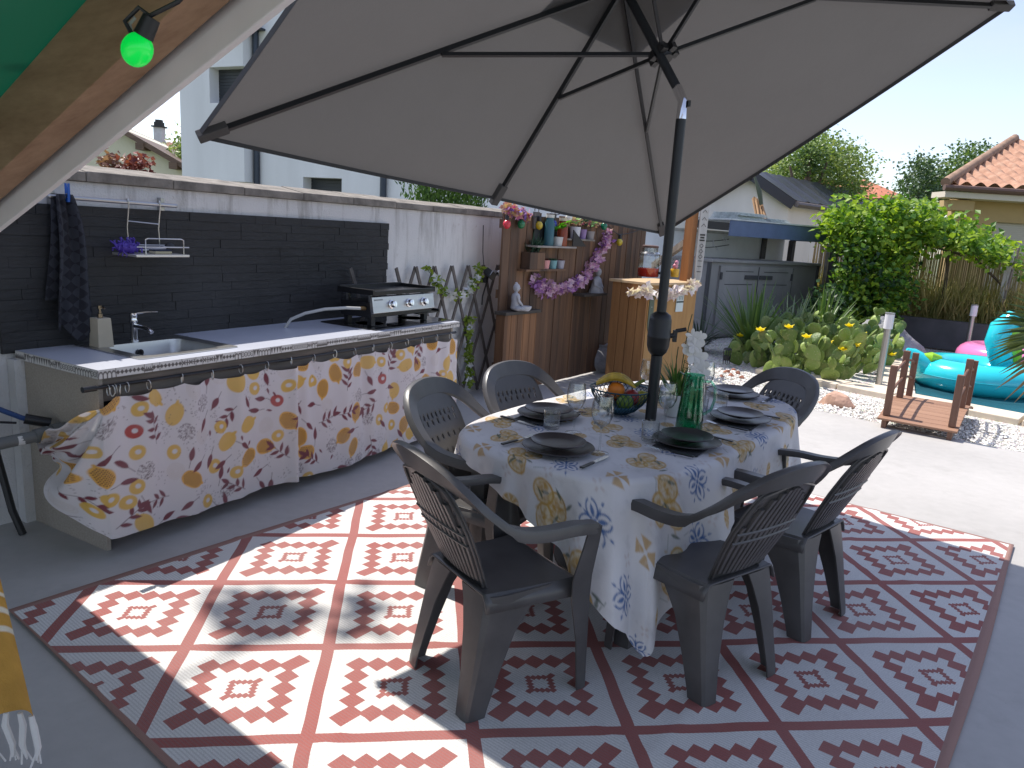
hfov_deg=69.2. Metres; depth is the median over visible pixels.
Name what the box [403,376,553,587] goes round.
garden chair
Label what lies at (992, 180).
ochre house
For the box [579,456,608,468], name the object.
knife
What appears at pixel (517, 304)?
seated statue
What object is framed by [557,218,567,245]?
drinking jar
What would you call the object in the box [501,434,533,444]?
fork
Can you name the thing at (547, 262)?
succulent pot
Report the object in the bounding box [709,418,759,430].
napkin
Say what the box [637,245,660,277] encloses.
drinks dispenser
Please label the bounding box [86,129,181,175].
cream house
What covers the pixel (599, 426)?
wine glass
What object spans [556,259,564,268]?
succulent pot
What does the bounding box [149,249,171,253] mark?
dish sponge
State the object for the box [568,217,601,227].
flower lei
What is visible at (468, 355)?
leaf garland
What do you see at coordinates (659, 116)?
parasol
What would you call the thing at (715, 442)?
dinner plate
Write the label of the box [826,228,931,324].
leafy bush
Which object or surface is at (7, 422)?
thin cable
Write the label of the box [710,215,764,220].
glass sheets
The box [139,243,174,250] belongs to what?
dish brush
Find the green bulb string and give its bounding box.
[120,0,182,67]
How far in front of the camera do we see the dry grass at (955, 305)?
13.08 m
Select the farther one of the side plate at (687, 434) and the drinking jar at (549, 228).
the drinking jar at (549, 228)
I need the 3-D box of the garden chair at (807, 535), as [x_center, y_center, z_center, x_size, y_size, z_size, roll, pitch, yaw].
[1.253,0.569,3.203,0.578,0.899,0.623,-8,16,-43]
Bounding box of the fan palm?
[986,292,1023,402]
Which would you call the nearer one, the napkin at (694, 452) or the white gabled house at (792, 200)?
the napkin at (694, 452)
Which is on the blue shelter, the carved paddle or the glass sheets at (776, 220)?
the glass sheets at (776, 220)
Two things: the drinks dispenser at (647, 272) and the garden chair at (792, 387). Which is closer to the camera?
the garden chair at (792, 387)
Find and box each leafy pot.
[553,220,573,245]
[570,218,585,237]
[579,219,588,238]
[586,221,599,239]
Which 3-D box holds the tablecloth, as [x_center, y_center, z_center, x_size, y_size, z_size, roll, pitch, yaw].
[0.659,0.477,3.701,1.233,0.660,2.203,12,15,36]
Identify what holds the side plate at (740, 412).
on the dinner plate at (715, 413)
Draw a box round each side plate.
[525,402,571,414]
[531,432,586,448]
[623,383,647,391]
[661,427,713,442]
[713,384,753,393]
[717,406,763,418]
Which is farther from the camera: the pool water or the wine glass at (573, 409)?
the pool water
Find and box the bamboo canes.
[752,176,766,218]
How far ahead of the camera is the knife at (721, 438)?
3.26 m
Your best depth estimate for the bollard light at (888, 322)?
8.83 m
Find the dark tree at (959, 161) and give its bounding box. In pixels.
[912,137,997,215]
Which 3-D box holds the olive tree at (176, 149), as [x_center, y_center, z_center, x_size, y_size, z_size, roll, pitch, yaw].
[-11.449,-6.998,26.277,1.931,4.953,3.367,-2,13,-24]
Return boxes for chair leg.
[0,451,26,535]
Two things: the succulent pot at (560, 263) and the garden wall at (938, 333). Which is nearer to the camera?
the succulent pot at (560, 263)
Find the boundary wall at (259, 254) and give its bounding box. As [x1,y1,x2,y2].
[0,165,502,524]
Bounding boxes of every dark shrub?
[693,308,729,351]
[800,279,858,323]
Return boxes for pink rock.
[818,391,854,408]
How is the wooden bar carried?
on the terrace
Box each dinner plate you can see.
[517,406,578,420]
[522,437,594,456]
[652,431,721,449]
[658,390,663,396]
[707,387,759,398]
[710,409,770,424]
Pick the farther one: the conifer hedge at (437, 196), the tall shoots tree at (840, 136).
the tall shoots tree at (840, 136)
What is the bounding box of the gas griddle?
[338,282,438,326]
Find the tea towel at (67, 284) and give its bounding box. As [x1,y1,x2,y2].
[45,193,92,341]
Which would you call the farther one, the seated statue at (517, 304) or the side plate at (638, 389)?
the seated statue at (517, 304)
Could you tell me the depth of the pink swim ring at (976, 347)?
10.99 m
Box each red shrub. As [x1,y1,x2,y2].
[96,148,127,167]
[107,151,155,172]
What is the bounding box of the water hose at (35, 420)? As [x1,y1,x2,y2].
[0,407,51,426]
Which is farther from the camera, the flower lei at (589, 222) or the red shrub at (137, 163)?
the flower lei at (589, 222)
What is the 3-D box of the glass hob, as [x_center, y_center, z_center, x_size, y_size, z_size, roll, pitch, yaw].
[-0.901,-0.467,5.484,0.505,0.009,0.920,10,13,29]
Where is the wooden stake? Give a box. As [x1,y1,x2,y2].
[999,248,1019,316]
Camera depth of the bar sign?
8.13 m
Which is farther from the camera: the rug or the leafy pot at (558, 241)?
the leafy pot at (558, 241)
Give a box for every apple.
[604,390,616,404]
[624,388,638,404]
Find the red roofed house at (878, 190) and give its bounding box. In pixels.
[824,179,901,272]
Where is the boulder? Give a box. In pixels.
[862,316,926,352]
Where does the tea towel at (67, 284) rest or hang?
hanging from the wall rail
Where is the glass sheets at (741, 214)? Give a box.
[712,212,768,217]
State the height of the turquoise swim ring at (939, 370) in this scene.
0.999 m
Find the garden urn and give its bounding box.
[594,343,607,372]
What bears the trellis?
on the terrace
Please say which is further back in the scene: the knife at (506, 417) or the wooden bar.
the wooden bar
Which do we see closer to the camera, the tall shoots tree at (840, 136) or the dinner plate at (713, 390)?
the dinner plate at (713, 390)
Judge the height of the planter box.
0.364 m
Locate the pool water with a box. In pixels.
[914,380,1023,412]
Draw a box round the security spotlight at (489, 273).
[481,225,498,304]
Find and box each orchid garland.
[528,228,615,299]
[625,278,701,301]
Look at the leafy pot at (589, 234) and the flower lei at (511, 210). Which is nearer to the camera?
the flower lei at (511, 210)
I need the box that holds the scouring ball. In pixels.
[110,237,142,257]
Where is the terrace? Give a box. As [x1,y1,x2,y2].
[0,371,1023,767]
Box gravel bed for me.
[687,336,1023,449]
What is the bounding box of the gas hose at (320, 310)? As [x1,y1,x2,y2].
[284,306,365,327]
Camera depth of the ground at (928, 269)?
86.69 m
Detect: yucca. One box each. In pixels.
[696,279,815,349]
[762,292,836,326]
[784,283,872,324]
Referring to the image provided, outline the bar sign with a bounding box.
[675,295,683,311]
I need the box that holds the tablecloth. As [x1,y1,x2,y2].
[454,380,800,656]
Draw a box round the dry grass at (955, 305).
[808,255,1023,323]
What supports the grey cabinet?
on the gravel bed
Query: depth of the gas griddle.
5.24 m
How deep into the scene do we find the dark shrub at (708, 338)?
11.04 m
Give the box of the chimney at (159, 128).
[151,119,177,149]
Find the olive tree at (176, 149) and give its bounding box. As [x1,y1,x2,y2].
[161,115,181,158]
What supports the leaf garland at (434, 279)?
hanging from the trellis
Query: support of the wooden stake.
on the raised bed
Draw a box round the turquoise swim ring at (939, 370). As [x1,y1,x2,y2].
[906,311,1023,398]
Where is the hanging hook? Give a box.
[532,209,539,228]
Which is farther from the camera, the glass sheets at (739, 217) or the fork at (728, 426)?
the glass sheets at (739, 217)
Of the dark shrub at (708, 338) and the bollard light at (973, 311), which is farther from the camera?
the bollard light at (973, 311)
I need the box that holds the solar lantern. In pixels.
[723,347,731,364]
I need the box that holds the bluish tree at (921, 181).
[880,146,953,275]
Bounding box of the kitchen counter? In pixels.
[7,311,459,550]
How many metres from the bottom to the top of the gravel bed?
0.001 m
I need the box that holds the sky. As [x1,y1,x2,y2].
[132,0,1023,257]
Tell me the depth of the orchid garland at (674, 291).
7.84 m
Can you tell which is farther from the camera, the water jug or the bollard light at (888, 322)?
the bollard light at (888, 322)
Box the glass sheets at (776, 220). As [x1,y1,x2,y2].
[762,218,789,222]
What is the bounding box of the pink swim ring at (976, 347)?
[955,340,1023,361]
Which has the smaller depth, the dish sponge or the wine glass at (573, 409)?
the wine glass at (573, 409)
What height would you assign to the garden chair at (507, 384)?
0.899 m
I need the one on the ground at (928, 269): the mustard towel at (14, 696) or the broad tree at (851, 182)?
the broad tree at (851, 182)
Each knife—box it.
[500,415,536,425]
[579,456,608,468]
[714,436,732,441]
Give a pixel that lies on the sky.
(973, 91)
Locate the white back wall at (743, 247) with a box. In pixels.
[642,228,784,277]
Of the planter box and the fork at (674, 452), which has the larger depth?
the planter box
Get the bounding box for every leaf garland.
[420,262,487,302]
[461,315,476,388]
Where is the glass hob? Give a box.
[321,314,452,330]
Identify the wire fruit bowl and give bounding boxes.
[590,381,648,414]
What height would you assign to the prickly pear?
0.789 m
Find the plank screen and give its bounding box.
[491,211,645,390]
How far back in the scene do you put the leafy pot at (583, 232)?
7.85 m
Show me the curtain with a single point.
(129, 465)
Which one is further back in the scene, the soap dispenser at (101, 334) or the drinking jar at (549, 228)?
the drinking jar at (549, 228)
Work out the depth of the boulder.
11.69 m
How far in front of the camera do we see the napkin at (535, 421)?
3.39 m
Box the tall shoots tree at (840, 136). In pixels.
[795,124,845,161]
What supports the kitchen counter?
on the terrace
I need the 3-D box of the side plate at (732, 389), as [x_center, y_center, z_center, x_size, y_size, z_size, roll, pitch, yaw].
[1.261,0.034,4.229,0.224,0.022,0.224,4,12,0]
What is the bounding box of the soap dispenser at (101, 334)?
[89,305,113,347]
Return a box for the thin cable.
[0,421,16,423]
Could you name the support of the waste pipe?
attached to the kitchen counter
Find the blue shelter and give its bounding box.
[698,217,837,292]
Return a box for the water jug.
[675,371,716,429]
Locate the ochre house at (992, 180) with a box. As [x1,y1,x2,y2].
[931,134,1023,294]
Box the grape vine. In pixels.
[809,190,1023,302]
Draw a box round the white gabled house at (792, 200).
[675,172,878,275]
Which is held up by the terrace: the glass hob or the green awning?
the green awning
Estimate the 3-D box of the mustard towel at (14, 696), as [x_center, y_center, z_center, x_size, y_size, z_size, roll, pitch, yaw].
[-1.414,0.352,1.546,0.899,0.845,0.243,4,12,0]
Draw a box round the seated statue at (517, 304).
[510,282,531,310]
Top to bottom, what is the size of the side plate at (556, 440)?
0.022 m
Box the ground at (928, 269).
[911,257,938,287]
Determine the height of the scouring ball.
0.108 m
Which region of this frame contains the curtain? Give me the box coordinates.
[37,333,456,538]
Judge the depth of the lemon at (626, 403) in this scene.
3.55 m
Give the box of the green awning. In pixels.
[0,0,294,231]
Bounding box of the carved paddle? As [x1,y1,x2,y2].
[694,205,709,281]
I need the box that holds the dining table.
[469,472,758,648]
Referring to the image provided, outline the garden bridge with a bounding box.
[877,350,978,440]
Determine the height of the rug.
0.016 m
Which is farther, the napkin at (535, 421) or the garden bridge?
the garden bridge
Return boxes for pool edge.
[755,356,1023,425]
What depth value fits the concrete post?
12.80 m
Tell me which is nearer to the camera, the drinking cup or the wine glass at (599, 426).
the wine glass at (599, 426)
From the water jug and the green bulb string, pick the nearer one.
the green bulb string
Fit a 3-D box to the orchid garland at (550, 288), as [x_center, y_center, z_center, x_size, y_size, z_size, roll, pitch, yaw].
[0.628,-1.284,7.827,0.252,0.776,1.557,12,14,34]
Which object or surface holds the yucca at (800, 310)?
on the gravel bed
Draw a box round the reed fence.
[812,242,1023,317]
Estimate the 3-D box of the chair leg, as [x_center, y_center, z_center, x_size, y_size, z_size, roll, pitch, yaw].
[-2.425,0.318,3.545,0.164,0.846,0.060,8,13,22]
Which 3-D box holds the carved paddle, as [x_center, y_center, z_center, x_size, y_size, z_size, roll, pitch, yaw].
[2.120,-1.653,8.278,0.110,1.099,0.023,-2,13,-24]
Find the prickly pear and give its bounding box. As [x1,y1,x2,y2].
[724,307,906,379]
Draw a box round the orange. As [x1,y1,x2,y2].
[608,381,624,398]
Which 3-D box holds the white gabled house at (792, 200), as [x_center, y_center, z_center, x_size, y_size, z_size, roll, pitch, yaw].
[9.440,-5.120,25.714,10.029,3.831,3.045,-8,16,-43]
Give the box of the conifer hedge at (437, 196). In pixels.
[394,180,488,207]
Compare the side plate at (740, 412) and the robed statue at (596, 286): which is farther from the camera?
the robed statue at (596, 286)
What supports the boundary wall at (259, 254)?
on the terrace
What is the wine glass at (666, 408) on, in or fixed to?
on the tablecloth
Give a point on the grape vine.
(920, 225)
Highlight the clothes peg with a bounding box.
[64,183,69,201]
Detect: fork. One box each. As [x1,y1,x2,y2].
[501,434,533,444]
[644,444,694,457]
[706,420,748,430]
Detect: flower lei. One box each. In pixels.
[499,202,532,222]
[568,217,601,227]
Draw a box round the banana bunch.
[596,372,644,387]
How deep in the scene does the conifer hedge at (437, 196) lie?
8.21 m
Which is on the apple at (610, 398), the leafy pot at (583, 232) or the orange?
the orange
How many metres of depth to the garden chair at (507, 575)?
2.46 m
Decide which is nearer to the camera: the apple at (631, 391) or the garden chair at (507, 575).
the garden chair at (507, 575)
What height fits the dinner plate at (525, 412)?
0.022 m
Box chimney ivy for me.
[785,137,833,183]
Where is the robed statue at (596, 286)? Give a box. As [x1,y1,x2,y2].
[588,267,603,292]
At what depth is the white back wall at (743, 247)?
13.85 m
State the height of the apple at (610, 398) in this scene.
0.089 m
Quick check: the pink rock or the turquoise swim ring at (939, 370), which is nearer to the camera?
the pink rock
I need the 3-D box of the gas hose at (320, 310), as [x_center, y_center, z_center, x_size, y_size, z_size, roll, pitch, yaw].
[-1.242,-0.444,4.950,0.539,0.156,0.040,-1,13,-23]
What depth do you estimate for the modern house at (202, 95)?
13.36 m
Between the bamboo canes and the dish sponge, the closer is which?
the dish sponge
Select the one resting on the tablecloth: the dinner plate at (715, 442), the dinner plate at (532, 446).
the dinner plate at (532, 446)
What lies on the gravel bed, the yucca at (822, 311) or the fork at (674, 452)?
the yucca at (822, 311)
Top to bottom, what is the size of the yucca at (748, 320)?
1.204 m
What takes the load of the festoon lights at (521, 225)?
attached to the plank screen
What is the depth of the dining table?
3.28 m
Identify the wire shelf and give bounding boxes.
[112,198,189,256]
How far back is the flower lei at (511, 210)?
6.80 m
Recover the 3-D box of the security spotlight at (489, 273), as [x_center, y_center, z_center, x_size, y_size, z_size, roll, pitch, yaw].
[-0.192,-1.129,7.092,0.154,0.751,0.235,10,13,29]
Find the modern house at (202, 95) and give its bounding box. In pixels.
[180,10,565,217]
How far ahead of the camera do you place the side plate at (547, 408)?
3.53 m
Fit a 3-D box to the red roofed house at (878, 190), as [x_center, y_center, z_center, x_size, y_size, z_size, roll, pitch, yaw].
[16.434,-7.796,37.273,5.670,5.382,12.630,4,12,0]
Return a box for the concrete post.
[997,251,1015,314]
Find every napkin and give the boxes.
[514,414,580,426]
[653,442,707,456]
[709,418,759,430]
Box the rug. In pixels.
[9,484,1013,767]
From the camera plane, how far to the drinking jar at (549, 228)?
7.29 m
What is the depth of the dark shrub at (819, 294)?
12.16 m
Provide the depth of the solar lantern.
9.86 m
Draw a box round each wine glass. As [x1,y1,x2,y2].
[567,382,585,431]
[591,396,613,452]
[657,384,677,429]
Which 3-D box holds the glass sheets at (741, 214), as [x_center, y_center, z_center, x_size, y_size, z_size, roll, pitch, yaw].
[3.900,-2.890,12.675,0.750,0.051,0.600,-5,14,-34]
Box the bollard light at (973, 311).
[965,304,978,341]
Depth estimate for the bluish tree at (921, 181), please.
29.25 m
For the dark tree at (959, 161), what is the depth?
30.58 m
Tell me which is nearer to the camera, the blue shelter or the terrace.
the terrace
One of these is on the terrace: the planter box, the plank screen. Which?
the plank screen
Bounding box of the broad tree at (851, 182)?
[763,129,889,206]
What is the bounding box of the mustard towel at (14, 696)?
[0,580,41,767]
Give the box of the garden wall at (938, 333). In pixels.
[814,307,989,350]
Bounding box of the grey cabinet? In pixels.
[670,256,820,336]
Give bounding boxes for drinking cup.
[670,260,678,276]
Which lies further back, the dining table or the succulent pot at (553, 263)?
the succulent pot at (553, 263)
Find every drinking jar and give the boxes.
[543,214,554,245]
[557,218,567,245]
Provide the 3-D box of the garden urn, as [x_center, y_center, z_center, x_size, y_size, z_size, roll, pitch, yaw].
[1.079,-0.311,8.817,0.360,0.330,0.360,4,12,0]
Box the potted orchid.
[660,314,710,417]
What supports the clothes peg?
attached to the wall rail
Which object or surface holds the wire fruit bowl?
on the tablecloth
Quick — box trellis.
[349,264,499,389]
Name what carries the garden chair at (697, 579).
on the rug
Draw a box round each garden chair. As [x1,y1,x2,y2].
[391,440,602,722]
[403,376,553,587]
[482,360,565,555]
[604,461,831,706]
[730,367,819,531]
[731,430,901,642]
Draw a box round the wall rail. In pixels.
[47,190,177,210]
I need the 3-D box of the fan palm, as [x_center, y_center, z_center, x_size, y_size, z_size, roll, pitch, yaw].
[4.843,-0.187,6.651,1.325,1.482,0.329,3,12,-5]
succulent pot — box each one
[544,258,549,268]
[548,258,557,268]
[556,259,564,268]
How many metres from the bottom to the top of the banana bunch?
0.066 m
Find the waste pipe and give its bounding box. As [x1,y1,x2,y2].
[0,422,65,449]
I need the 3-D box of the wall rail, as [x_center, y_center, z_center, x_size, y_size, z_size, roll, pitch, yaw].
[-2.094,-0.962,3.905,0.080,0.070,0.713,10,13,29]
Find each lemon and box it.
[617,393,632,408]
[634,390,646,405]
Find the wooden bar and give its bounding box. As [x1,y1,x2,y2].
[605,212,700,381]
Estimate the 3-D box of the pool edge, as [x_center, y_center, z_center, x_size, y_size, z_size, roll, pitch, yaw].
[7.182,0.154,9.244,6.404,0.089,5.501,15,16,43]
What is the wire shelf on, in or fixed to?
hanging from the wall rail
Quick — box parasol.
[195,0,1015,570]
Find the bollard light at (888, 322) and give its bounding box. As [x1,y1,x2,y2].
[873,312,894,385]
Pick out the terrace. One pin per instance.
(954, 483)
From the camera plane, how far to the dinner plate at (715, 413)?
3.64 m
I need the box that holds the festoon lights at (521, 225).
[503,214,637,245]

